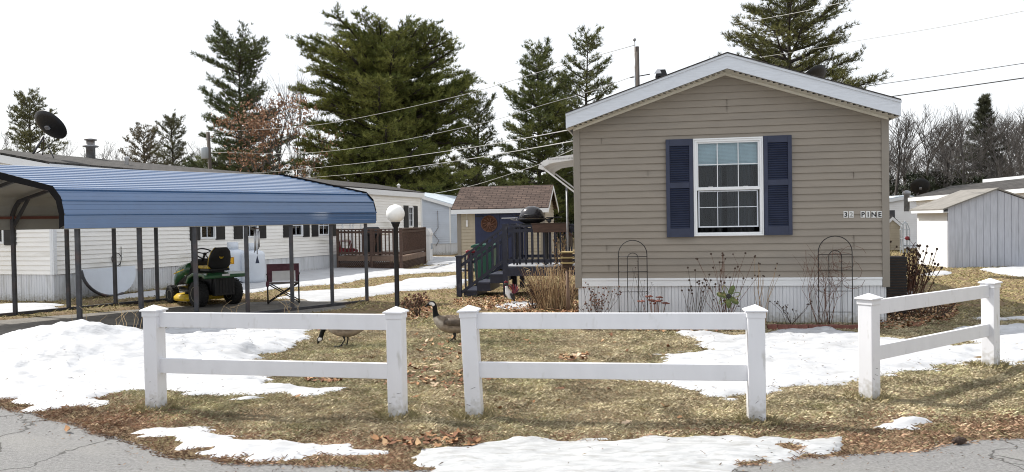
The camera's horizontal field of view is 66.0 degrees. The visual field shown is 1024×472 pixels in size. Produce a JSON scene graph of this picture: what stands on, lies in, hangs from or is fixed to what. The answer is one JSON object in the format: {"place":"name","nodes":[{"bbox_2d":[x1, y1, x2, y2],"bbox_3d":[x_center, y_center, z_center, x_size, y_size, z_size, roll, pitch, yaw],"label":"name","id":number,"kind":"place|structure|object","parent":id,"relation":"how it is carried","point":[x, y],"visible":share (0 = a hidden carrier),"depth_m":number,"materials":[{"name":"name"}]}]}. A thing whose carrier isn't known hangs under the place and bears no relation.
{"place":"outdoors","nodes":[
{"label":"outdoors","id":0,"kind":"place"},
{"bbox_2d":[0,300,349,334],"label":"driveway","id":1,"kind":"structure","parent":0,"point":[107,318],"depth_m":14.41,"materials":[{"name":"grey asphalt"}]},
{"bbox_2d":[0,165,376,327],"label":"carport","id":2,"kind":"object","parent":1,"relation":"on","point":[66,199],"visible":0.91,"depth_m":13.81,"materials":[{"name":"blue paint"}]},
{"bbox_2d":[253,225,259,262],"bbox_3d":[-4.499,0.111,13.903,0.110,0.740,0.110,-1,1,0],"label":"wind chime","id":3,"kind":"object","parent":2,"relation":"hanging from","point":[255,242],"visible":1,"depth_m":13.90,"materials":[{"name":"silver metal"}]},
{"bbox_2d":[165,247,244,306],"bbox_3d":[-6.281,0.806,16.035,1.895,1.169,1.040,0,2,42],"label":"riding mower","id":4,"kind":"object","parent":1,"relation":"on","point":[217,279],"visible":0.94,"depth_m":15.58,"materials":[{"name":"metal"}]},
{"bbox_2d":[266,263,299,303],"bbox_3d":[-4.644,0.959,16.010,0.660,0.815,0.482,-1,1,-14],"label":"folding chair","id":5,"kind":"object","parent":1,"relation":"on","point":[278,272],"visible":1,"depth_m":15.80,"materials":[{"name":"red fabric"}]},
{"bbox_2d":[0,406,1023,471],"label":"road","id":6,"kind":"structure","parent":0,"point":[33,450],"depth_m":5.28,"materials":[{"name":"grey asphalt"}]},
{"bbox_2d":[0,404,1021,471],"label":"road grit","id":7,"kind":"object","parent":6,"relation":"on","point":[427,468],"visible":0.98,"depth_m":5.32,"materials":[{"name":"grey stone"}]},
{"bbox_2d":[0,306,1023,471],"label":"lawn","id":8,"kind":"structure","parent":0,"point":[191,453],"depth_m":6.45,"materials":[{"name":"beige plant"}]},
{"bbox_2d":[139,305,408,418],"bbox_3d":[-1.996,1.064,6.553,2.365,0.977,0.167,-1,1,12],"label":"fence section","id":9,"kind":"object","parent":8,"relation":"on","point":[158,364],"visible":0.88,"depth_m":6.52,"materials":[{"name":"white plastic"}]},
{"bbox_2d":[317,329,362,346],"bbox_3d":[-2.141,1.232,10.125,0.735,0.357,0.272,-1,1,2],"label":"canada goose","id":10,"kind":"object","parent":8,"relation":"on","point":[345,333],"visible":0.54,"depth_m":10.05,"materials":[{"name":"black paint"}]},
{"bbox_2d":[425,301,460,340],"bbox_3d":[-0.764,1.111,10.280,0.741,0.544,0.272,-1,1,-3],"label":"canada goose","id":11,"kind":"object","parent":8,"relation":"on","point":[448,323],"visible":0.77,"depth_m":10.20,"materials":[{"name":"black paint"}]},
{"bbox_2d":[0,319,1023,461],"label":"snow","id":12,"kind":"structure","parent":8,"relation":"on","point":[106,359],"depth_m":8.42,"materials":[{"name":"white snow"}]},
{"bbox_2d":[5,325,1023,464],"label":"snow litter","id":13,"kind":"object","parent":12,"relation":"on","point":[550,438],"visible":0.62,"depth_m":7.22,"materials":[{"name":"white plant"}]},
{"bbox_2d":[64,271,960,446],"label":"fallen leaves","id":14,"kind":"object","parent":8,"relation":"on","point":[477,440],"visible":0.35,"depth_m":10.74,"materials":[{"name":"dry brown leaves"}]},
{"bbox_2d":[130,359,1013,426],"bbox_3d":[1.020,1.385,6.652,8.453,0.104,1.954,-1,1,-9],"label":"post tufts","id":15,"kind":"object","parent":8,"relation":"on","point":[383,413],"visible":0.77,"depth_m":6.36,"materials":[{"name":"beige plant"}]},
{"bbox_2d":[575,282,621,312],"bbox_3d":[1.279,1.021,11.564,0.702,0.670,0.391,-1,1,0],"label":"dead bush","id":16,"kind":"object","parent":8,"relation":"on","point":[594,300],"visible":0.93,"depth_m":11.58,"materials":[{"name":"brown plant"}]},
{"bbox_2d":[372,435,843,471],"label":"snow patch","id":17,"kind":"structure","parent":8,"relation":"on","point":[649,453],"depth_m":5.23,"materials":[{"name":"white snow"}]},
{"bbox_2d":[457,304,767,421],"bbox_3d":[0.760,1.025,6.172,2.387,0.979,0.167,-1,1,8],"label":"fence section","id":18,"kind":"object","parent":8,"relation":"on","point":[750,320],"visible":0.9,"depth_m":6.14,"materials":[{"name":"white plastic"}]},
{"bbox_2d":[618,240,647,312],"bbox_3d":[1.786,0.710,11.630,0.429,1.307,0.015,-1,1,10],"label":"garden trellis","id":19,"kind":"object","parent":8,"relation":"on","point":[627,271],"visible":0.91,"depth_m":11.62,"materials":[{"name":"black metal"}]},
{"bbox_2d":[637,295,669,312],"bbox_3d":[2.047,1.092,11.333,0.481,0.490,0.219,-1,1,-18],"label":"dried sedum","id":20,"kind":"object","parent":8,"relation":"on","point":[654,301],"visible":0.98,"depth_m":11.33,"materials":[{"name":"brown plant"}]},
{"bbox_2d":[681,267,711,312],"bbox_3d":[2.664,0.887,11.388,0.455,0.897,0.246,-1,1,8],"label":"dead coneflower","id":21,"kind":"object","parent":8,"relation":"on","point":[697,293],"visible":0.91,"depth_m":11.40,"materials":[{"name":"brown plant"}]},
{"bbox_2d":[695,252,757,312],"bbox_3d":[3.082,0.774,11.273,0.842,1.113,0.435,-1,1,-17],"label":"dead coneflower","id":22,"kind":"object","parent":8,"relation":"on","point":[724,282],"visible":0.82,"depth_m":11.25,"materials":[{"name":"brown plant"}]},
{"bbox_2d":[716,285,740,312],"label":"metal flower","id":23,"kind":"object","parent":8,"relation":"on","point":[730,299],"visible":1,"depth_m":11.08,"materials":[{"name":"green metal"}]},
{"bbox_2d":[754,255,779,325],"bbox_3d":[3.618,0.793,11.232,0.338,1.055,0.231,-1,1,-10],"label":"dead coneflower","id":24,"kind":"object","parent":8,"relation":"on","point":[762,288],"visible":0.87,"depth_m":11.22,"materials":[{"name":"brown plant"}]},
{"bbox_2d":[769,300,811,323],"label":"dead bush","id":25,"kind":"object","parent":8,"relation":"on","point":[786,307],"visible":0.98,"depth_m":11.20,"materials":[{"name":"plant"}]},
{"bbox_2d":[792,240,845,324],"bbox_3d":[4.401,0.671,11.172,0.687,1.277,0.433,-2,1,-23],"label":"dead vine","id":26,"kind":"object","parent":8,"relation":"on","point":[826,303],"visible":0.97,"depth_m":11.15,"materials":[{"name":"brown plant"}]},
{"bbox_2d":[818,236,852,324],"bbox_3d":[4.591,0.658,11.191,0.468,1.330,0.015,-1,1,10],"label":"garden trellis","id":27,"kind":"object","parent":8,"relation":"on","point":[841,277],"visible":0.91,"depth_m":11.18,"materials":[{"name":"black metal"}]},
{"bbox_2d":[816,246,865,296],"bbox_3d":[4.657,0.513,11.165,0.715,0.745,0.064,-1,1,0],"label":"dead vine","id":28,"kind":"object","parent":27,"relation":"hanging from","point":[842,273],"visible":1,"depth_m":11.16,"materials":[{"name":"brown plant"}]},
{"bbox_2d":[886,256,906,314],"bbox_3d":[5.955,0.782,12.323,0.290,0.930,0.420,-1,1,10],"label":"compost bin","id":29,"kind":"object","parent":8,"relation":"on","point":[898,274],"visible":0.45,"depth_m":12.12,"materials":[{"name":"black plastic"}]},
{"bbox_2d":[890,238,942,310],"bbox_3d":[6.257,0.645,12.512,0.982,1.212,0.691,-1,1,21],"label":"bare shrub","id":30,"kind":"object","parent":8,"relation":"on","point":[911,278],"visible":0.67,"depth_m":12.40,"materials":[{"name":"brown plant"}]},
{"bbox_2d":[890,288,961,317],"bbox_3d":[6.213,1.020,11.789,1.197,0.494,0.494,-1,1,0],"label":"bare shrub","id":31,"kind":"object","parent":8,"relation":"on","point":[938,309],"visible":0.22,"depth_m":11.77,"materials":[{"name":"brown plant"}]},
{"bbox_2d":[854,278,1002,400],"bbox_3d":[3.953,0.944,7.363,2.402,0.977,0.167,-2,1,-35],"label":"fence section","id":32,"kind":"object","parent":8,"relation":"on","point":[872,351],"visible":0.9,"depth_m":7.14,"materials":[{"name":"white plastic"}]},
{"bbox_2d":[0,239,1023,329],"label":"back lawn","id":33,"kind":"structure","parent":0,"point":[372,310],"depth_m":16.54,"materials":[{"name":"beige plant"}]},
{"bbox_2d":[81,266,135,296],"bbox_3d":[-9.105,1.056,17.905,0.220,0.677,1.565,-1,1,19],"label":"leaning panel","id":34,"kind":"object","parent":33,"relation":"on","point":[98,281],"visible":0.79,"depth_m":17.81,"materials":[{"name":"white paint"}]},
{"bbox_2d":[201,132,211,168],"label":"utility pole","id":35,"kind":"object","parent":33,"relation":"on","point":[205,152],"visible":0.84,"depth_m":49.78,"materials":[{"name":"grey wood"}]},
{"bbox_2d":[213,45,633,132],"bbox_3d":[-7.765,-6.042,37.719,0.682,0.868,33.419,-2,2,-44],"label":"power line","id":36,"kind":"object","parent":35,"relation":"attached to","point":[447,98],"visible":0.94,"depth_m":32.61,"materials":[{"name":"grey metal"}]},
{"bbox_2d":[0,138,424,301],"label":"mobile home","id":37,"kind":"object","parent":33,"relation":"on","point":[40,257],"visible":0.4,"depth_m":19.71,"materials":[{"name":"white plastic"}]},
{"bbox_2d":[32,110,66,157],"bbox_3d":[-10.489,-2.276,17.888,0.765,1.093,0.586,-1,1,10],"label":"satellite dish","id":38,"kind":"object","parent":37,"relation":"on","point":[50,124],"visible":1,"depth_m":17.80,"materials":[{"name":"black metal"}]},
{"bbox_2d":[200,227,215,238],"bbox_3d":[-8.329,-0.436,21.444,0.160,1.030,0.607,-1,1,19],"label":"window","id":39,"kind":"structure","parent":37,"relation":"in","point":[205,232],"depth_m":21.48,"materials":[{"name":"white plastic"}]},
{"bbox_2d":[243,226,258,237],"bbox_3d":[-7.738,-0.467,23.150,0.160,1.030,0.708,-1,1,19],"label":"window","id":40,"kind":"structure","parent":37,"relation":"in","point":[250,228],"depth_m":23.24,"materials":[{"name":"white plastic"}]},
{"bbox_2d":[293,225,302,235],"bbox_3d":[-6.979,-0.506,25.345,0.160,1.030,0.673,-1,1,19],"label":"window","id":41,"kind":"structure","parent":37,"relation":"in","point":[297,229],"depth_m":25.45,"materials":[{"name":"white plastic"}]},
{"bbox_2d":[318,224,328,235],"bbox_3d":[-6.460,-0.534,26.857,0.160,1.030,0.723,-1,1,19],"label":"window","id":42,"kind":"structure","parent":37,"relation":"in","point":[323,229],"depth_m":26.84,"materials":[{"name":"white plastic"}]},
{"bbox_2d":[408,206,413,226],"bbox_3d":[-4.303,-0.808,33.109,0.160,0.857,0.450,-1,1,19],"label":"window","id":43,"kind":"structure","parent":37,"relation":"in","point":[411,209],"depth_m":33.24,"materials":[{"name":"white plastic"}]},
{"bbox_2d":[260,130,567,172],"bbox_3d":[-6.246,-2.799,30.543,2.563,1.402,36.203,-2,1,-28],"label":"power line","id":44,"kind":"object","parent":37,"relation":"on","point":[442,151],"visible":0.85,"depth_m":23.81,"materials":[{"name":"grey metal"}]},
{"bbox_2d":[308,141,572,177],"bbox_3d":[-5.110,-2.531,30.331,1.883,1.251,34.992,-2,1,-24],"label":"power line","id":45,"kind":"object","parent":37,"relation":"on","point":[464,159],"visible":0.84,"depth_m":21.86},
{"bbox_2d":[227,242,243,282],"bbox_3d":[-7.398,0.746,20.914,0.650,1.160,0.656,-1,1,0],"label":"propane tank","id":46,"kind":"object","parent":33,"relation":"on","point":[235,262],"visible":0.43,"depth_m":20.68,"materials":[{"name":"white metal"}]},
{"bbox_2d":[180,17,312,177],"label":"pine tree","id":47,"kind":"object","parent":33,"relation":"on","point":[233,54],"visible":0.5,"depth_m":54.64,"materials":[{"name":"green plant"}]},
{"bbox_2d":[241,243,265,282],"bbox_3d":[-6.872,0.752,20.917,0.620,1.130,0.620,-1,1,0],"label":"propane tank","id":48,"kind":"object","parent":33,"relation":"on","point":[256,272],"visible":0.63,"depth_m":20.68,"materials":[{"name":"white metal"}]},
{"bbox_2d":[211,80,343,178],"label":"oak tree","id":49,"kind":"object","parent":33,"relation":"on","point":[255,126],"visible":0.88,"depth_m":45.62,"materials":[{"name":"bark"},{"name":"dry brown leaves"}]},
{"bbox_2d":[265,65,331,176],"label":"bare tree","id":50,"kind":"object","parent":33,"relation":"on","point":[317,118],"visible":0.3,"depth_m":59.45,"materials":[{"name":"brown plant"}]},
{"bbox_2d":[336,227,426,268],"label":"wooden deck","id":51,"kind":"structure","parent":33,"relation":"on","point":[412,244],"depth_m":26.82,"materials":[{"name":"brown wood"}]},
{"bbox_2d":[361,227,387,255],"bbox_3d":[-4.691,0.175,27.031,0.910,0.980,0.560,-1,1,-20],"label":"gas grill","id":52,"kind":"object","parent":51,"relation":"on","point":[379,236],"visible":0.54,"depth_m":26.80,"materials":[{"name":"black metal"}]},
{"bbox_2d":[285,1,488,195],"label":"pine tree","id":53,"kind":"object","parent":33,"relation":"on","point":[377,69],"visible":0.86,"depth_m":47.49,"materials":[{"name":"green plant"}]},
{"bbox_2d":[386,204,404,306],"bbox_3d":[-2.152,0.392,14.658,0.344,1.957,0.344,-1,1,0],"label":"lamp post","id":54,"kind":"object","parent":33,"relation":"on","point":[395,214],"visible":0.98,"depth_m":14.61,"materials":[{"name":"black plastic"}]},
{"bbox_2d":[401,291,429,316],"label":"dead bush","id":55,"kind":"object","parent":33,"relation":"on","point":[419,300],"visible":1,"depth_m":13.14,"materials":[{"name":"brown plant"}]},
{"bbox_2d":[422,228,432,260],"bbox_3d":[-3.393,0.361,31.519,0.390,1.320,0.440,-1,1,10],"label":"utility cabinet","id":56,"kind":"object","parent":33,"relation":"on","point":[429,247],"visible":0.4,"depth_m":31.32,"materials":[{"name":"white paint"}]},
{"bbox_2d":[414,192,457,254],"bbox_3d":[-3.849,-0.729,44.245,4.622,3.200,14.320,-1,1,10],"label":"mobile home","id":57,"kind":"object","parent":33,"relation":"on","point":[439,219],"visible":0.11,"depth_m":37.11,"materials":[{"name":"white"}]},
{"bbox_2d":[471,243,495,280],"bbox_3d":[-0.654,0.707,19.228,0.576,1.030,0.620,-1,1,10],"label":"rubbish bin","id":58,"kind":"object","parent":33,"relation":"on","point":[484,262],"visible":0.24,"depth_m":18.99,"materials":[{"name":"green plastic"}]},
{"bbox_2d":[445,90,530,195],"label":"pine tree","id":59,"kind":"object","parent":33,"relation":"on","point":[490,134],"visible":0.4,"depth_m":57.42,"materials":[{"name":"green plant"}]},
{"bbox_2d":[451,185,558,268],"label":"garden shed","id":60,"kind":"structure","parent":33,"relation":"on","point":[481,211],"depth_m":24.51,"materials":[{"name":"beige"}]},
{"bbox_2d":[475,213,500,266],"bbox_3d":[-0.752,0.103,24.444,0.780,1.830,0.068,-1,1,10],"label":"door","id":61,"kind":"structure","parent":60,"relation":"in","point":[480,235],"depth_m":24.45,"materials":[{"name":"blue paint"}]},
{"bbox_2d":[500,213,524,268],"bbox_3d":[0.023,0.092,24.313,0.780,1.830,0.068,-1,1,10],"label":"door","id":62,"kind":"structure","parent":60,"relation":"in","point":[502,215],"depth_m":24.32,"materials":[{"name":"blue paint"}]},
{"bbox_2d":[503,281,518,301],"bbox_3d":[-0.014,1.069,14.877,0.295,0.468,0.152,-2,1,-27],"label":"rooster statue","id":63,"kind":"object","parent":33,"relation":"on","point":[509,294],"visible":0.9,"depth_m":14.87,"materials":[{"name":"white paint"}]},
{"bbox_2d":[0,245,1023,319],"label":"distant snow","id":64,"kind":"structure","parent":33,"relation":"on","point":[320,277],"depth_m":19.84,"materials":[{"name":"white snow"}]},
{"bbox_2d":[453,35,573,222],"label":"pine tree","id":65,"kind":"object","parent":33,"relation":"on","point":[540,116],"visible":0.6,"depth_m":52.89,"materials":[{"name":"green plant"}]},
{"bbox_2d":[455,223,574,296],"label":"porch deck","id":66,"kind":"structure","parent":33,"relation":"on","point":[477,286],"depth_m":16.19,"materials":[{"name":"blue paint"}]},
{"bbox_2d":[501,206,561,264],"bbox_3d":[0.418,-0.011,16.484,1.240,1.220,0.477,-1,1,10],"label":"portable grill","id":67,"kind":"object","parent":66,"relation":"on","point":[535,214],"visible":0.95,"depth_m":16.37,"materials":[{"name":"black metal"}]},
{"bbox_2d":[531,223,569,232],"bbox_3d":[0.770,-0.169,15.825,0.760,0.190,0.200,-1,1,10],"label":"planter box","id":68,"kind":"object","parent":66,"relation":"attached to","point":[547,227],"visible":0.88,"depth_m":15.74,"materials":[{"name":"brown wood"}]},
{"bbox_2d":[562,184,568,250],"bbox_3d":[1.062,-0.213,15.599,0.112,1.636,0.044,-1,1,0],"label":"porch pole","id":69,"kind":"object","parent":66,"relation":"attached to","point":[567,230],"visible":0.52,"depth_m":15.58,"materials":[{"name":"metal"}]},
{"bbox_2d":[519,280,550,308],"bbox_3d":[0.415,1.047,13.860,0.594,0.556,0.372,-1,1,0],"label":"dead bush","id":70,"kind":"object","parent":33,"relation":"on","point":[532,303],"visible":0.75,"depth_m":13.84,"materials":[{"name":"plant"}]},
{"bbox_2d":[518,263,577,310],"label":"ornamental grass","id":71,"kind":"object","parent":33,"relation":"on","point":[549,301],"depth_m":13.73,"materials":[{"name":"plant"}]},
{"bbox_2d":[552,232,566,297],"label":"dead shrub","id":72,"kind":"object","parent":33,"relation":"on","point":[564,244],"visible":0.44,"depth_m":15.79,"materials":[{"name":"brown plant"}]},
{"bbox_2d":[536,70,587,233],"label":"pine tree","id":73,"kind":"object","parent":33,"relation":"on","point":[567,147],"visible":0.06,"depth_m":61.41,"materials":[{"name":"green plant"}]},
{"bbox_2d":[560,251,574,312],"bbox_3d":[0.951,0.797,13.421,0.240,1.070,0.240,-1,1,10],"label":"torch","id":74,"kind":"object","parent":33,"relation":"on","point":[567,262],"visible":0.91,"depth_m":13.35,"materials":[{"name":"wicker"}]},
{"bbox_2d":[552,24,619,154],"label":"pine tree","id":75,"kind":"object","parent":33,"relation":"on","point":[587,72],"visible":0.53,"depth_m":51.46,"materials":[{"name":"green plant"}]},
{"bbox_2d":[630,38,649,85],"bbox_3d":[4.904,-3.245,29.942,0.756,8.504,0.217,-1,1,0],"label":"utility pole","id":76,"kind":"object","parent":33,"relation":"on","point":[636,66],"visible":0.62,"depth_m":29.81,"materials":[{"name":"grey wood"}]},
{"bbox_2d":[212,76,632,153],"bbox_3d":[-7.614,-5.241,39.363,31.105,1.702,1.419,0,2,40],"label":"power line","id":77,"kind":"object","parent":76,"relation":"attached to","point":[435,133],"visible":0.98,"depth_m":35.53,"materials":[{"name":"grey metal"}]},
{"bbox_2d":[565,52,901,322],"bbox_3d":[4.412,-0.994,18.970,4.667,4.325,15.570,-1,1,10],"label":"mobile home","id":78,"kind":"object","parent":33,"relation":"on","point":[727,154],"visible":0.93,"depth_m":11.62,"materials":[{"name":"beige plastic"}]},
{"bbox_2d":[538,154,573,191],"bbox_3d":[1.119,-1.089,15.590,0.908,0.921,2.216,-1,1,10],"label":"door awning","id":79,"kind":"object","parent":78,"relation":"attached to","point":[553,165],"depth_m":14.57,"materials":[{"name":"white paint"}]},
{"bbox_2d":[693,136,763,235],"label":"window","id":80,"kind":"structure","parent":78,"relation":"in","point":[728,178],"depth_m":11.74,"materials":[{"name":"white plastic"}]},
{"bbox_2d":[806,65,825,77],"bbox_3d":[7.742,-3.770,20.492,0.806,1.219,0.798,-1,1,0],"label":"satellite dish","id":81,"kind":"object","parent":78,"relation":"on","point":[818,70],"visible":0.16,"depth_m":20.18,"materials":[{"name":"grey metal"}]},
{"bbox_2d":[709,0,893,88],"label":"pine tree","id":82,"kind":"object","parent":33,"relation":"on","point":[788,25],"visible":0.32,"depth_m":34.85,"materials":[{"name":"green plant"}]},
{"bbox_2d":[890,216,902,249],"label":"shed","id":83,"kind":"structure","parent":33,"relation":"on","point":[895,225],"depth_m":33.46,"materials":[{"name":"beige wood"}]},
{"bbox_2d":[889,195,916,244],"bbox_3d":[18.360,-0.847,42.060,4.622,2.350,10.320,-1,1,-2],"label":"mobile home","id":84,"kind":"object","parent":33,"relation":"on","point":[897,211],"visible":0.02,"depth_m":37.06,"materials":[{"name":"white"}]},
{"bbox_2d":[902,190,910,210],"bbox_3d":[18.018,-1.602,35.981,0.360,0.960,0.360,-1,1,0],"label":"roof vent","id":85,"kind":"object","parent":84,"relation":"on","point":[906,193],"visible":1,"depth_m":35.88,"materials":[{"name":"metal"}]},
{"bbox_2d":[900,221,909,252],"bbox_3d":[15.461,0.059,30.997,0.377,1.288,0.408,-1,1,0],"label":"trellis","id":86,"kind":"object","parent":33,"relation":"on","point":[907,237],"visible":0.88,"depth_m":31.00,"materials":[{"name":"grey paint"}]},
{"bbox_2d":[889,109,941,195],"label":"bare tree","id":87,"kind":"object","parent":33,"relation":"on","point":[905,136],"visible":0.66,"depth_m":60.94,"materials":[{"name":"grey plant"}]},
{"bbox_2d":[908,175,1023,206],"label":"mobile home","id":88,"kind":"object","parent":33,"relation":"on","point":[1014,184],"visible":0.26,"depth_m":29.42,"materials":[{"name":"white"}]},
{"bbox_2d":[910,178,930,201],"bbox_3d":[17.119,-1.925,33.043,0.727,0.958,0.562,-1,1,0],"label":"satellite dish","id":89,"kind":"object","parent":88,"relation":"on","point":[920,186],"visible":0.98,"depth_m":32.96,"materials":[{"name":"black metal"}]},
{"bbox_2d":[909,188,1023,267],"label":"storage shed","id":90,"kind":"structure","parent":33,"relation":"on","point":[973,228],"depth_m":22.50,"materials":[{"name":"white metal"}]},
{"bbox_2d":[0,0,1023,190],"label":"sky","id":91,"kind":"structure","parent":0,"point":[106,67],"materials":[{"name":"white"}]},
{"bbox_2d":[764,11,1021,56],"bbox_3d":[11.096,-6.135,24.386,0.202,1.122,11.503,-1,1,-18],"label":"power line","id":92,"kind":"object","parent":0,"point":[896,34],"visible":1,"depth_m":23.35,"materials":[{"name":"metal"}]},
{"bbox_2d":[893,77,1023,96],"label":"power line","id":93,"kind":"object","parent":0,"point":[961,86],"visible":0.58,"depth_m":20.66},
{"label":"ground","id":94,"kind":"structure","parent":0,"visible":0},
{"bbox_2d":[2,87,68,154],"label":"pine tree","id":95,"kind":"object","parent":94,"relation":"on","point":[28,134],"visible":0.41,"depth_m":54.60,"materials":[{"name":"green plant"}]},
{"bbox_2d":[81,138,124,160],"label":"bare tree","id":96,"kind":"object","parent":94,"relation":"on","point":[104,150],"visible":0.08,"depth_m":74.09,"materials":[{"name":"grey plant"}]},
{"bbox_2d":[118,122,179,164],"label":"pine tree","id":97,"kind":"object","parent":94,"relation":"on","point":[138,134],"visible":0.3,"depth_m":71.46,"materials":[{"name":"green plant"}]},
{"bbox_2d":[149,108,193,166],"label":"pine tree","id":98,"kind":"object","parent":94,"relation":"on","point":[170,123],"visible":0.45,"depth_m":69.66,"materials":[{"name":"green plant"}]},
{"bbox_2d":[134,154,570,226],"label":"wood","id":99,"kind":"object","parent":94,"relation":"on","point":[328,162],"depth_m":87.56,"materials":[{"name":"brown plant"}]},
{"bbox_2d":[258,165,573,239],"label":"evergreen undergrowth","id":100,"kind":"object","parent":94,"relation":"on","point":[570,221],"visible":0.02,"depth_m":59.15,"materials":[{"name":"green plant"}]},
{"bbox_2d":[889,111,942,184],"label":"bare tree","id":101,"kind":"object","parent":94,"relation":"on","point":[904,153],"visible":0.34,"depth_m":65.67,"materials":[{"name":"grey plant"}]},
{"bbox_2d":[889,105,966,192],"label":"bare tree","id":102,"kind":"object","parent":94,"relation":"on","point":[939,134],"visible":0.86,"depth_m":59.79,"materials":[{"name":"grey plant"}]},
{"bbox_2d":[889,168,1002,195],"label":"evergreen undergrowth","id":103,"kind":"object","parent":94,"relation":"on","point":[934,185],"visible":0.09,"depth_m":58.30,"materials":[{"name":"green plant"}]},
{"bbox_2d":[910,106,991,187],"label":"bare tree","id":104,"kind":"object","parent":94,"relation":"on","point":[948,163],"visible":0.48,"depth_m":63.55,"materials":[{"name":"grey plant"}]},
{"bbox_2d":[889,103,1023,195],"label":"wood","id":105,"kind":"object","parent":94,"relation":"on","point":[957,163],"visible":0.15,"depth_m":83.32,"materials":[{"name":"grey plant"}]},
{"bbox_2d":[912,103,1022,187],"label":"bare tree","id":106,"kind":"object","parent":94,"relation":"on","point":[959,143],"visible":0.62,"depth_m":60.22,"materials":[{"name":"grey plant"}]},
{"bbox_2d":[952,93,1011,182],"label":"conifer","id":107,"kind":"object","parent":94,"relation":"on","point":[983,109],"visible":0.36,"depth_m":65.53,"materials":[{"name":"green plant"}]},
{"bbox_2d":[945,116,1023,183],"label":"bare tree","id":108,"kind":"object","parent":94,"relation":"on","point":[994,158],"visible":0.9,"depth_m":58.23,"materials":[{"name":"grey plant"}]},
{"bbox_2d":[963,102,1023,178],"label":"bare tree","id":109,"kind":"object","parent":94,"relation":"on","point":[1000,157],"visible":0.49,"depth_m":63.13,"materials":[{"name":"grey plant"}]},
{"bbox_2d":[974,108,1023,175],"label":"bare tree","id":110,"kind":"object","parent":94,"relation":"on","point":[1020,133],"visible":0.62,"depth_m":60.98,"materials":[{"name":"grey plant"}]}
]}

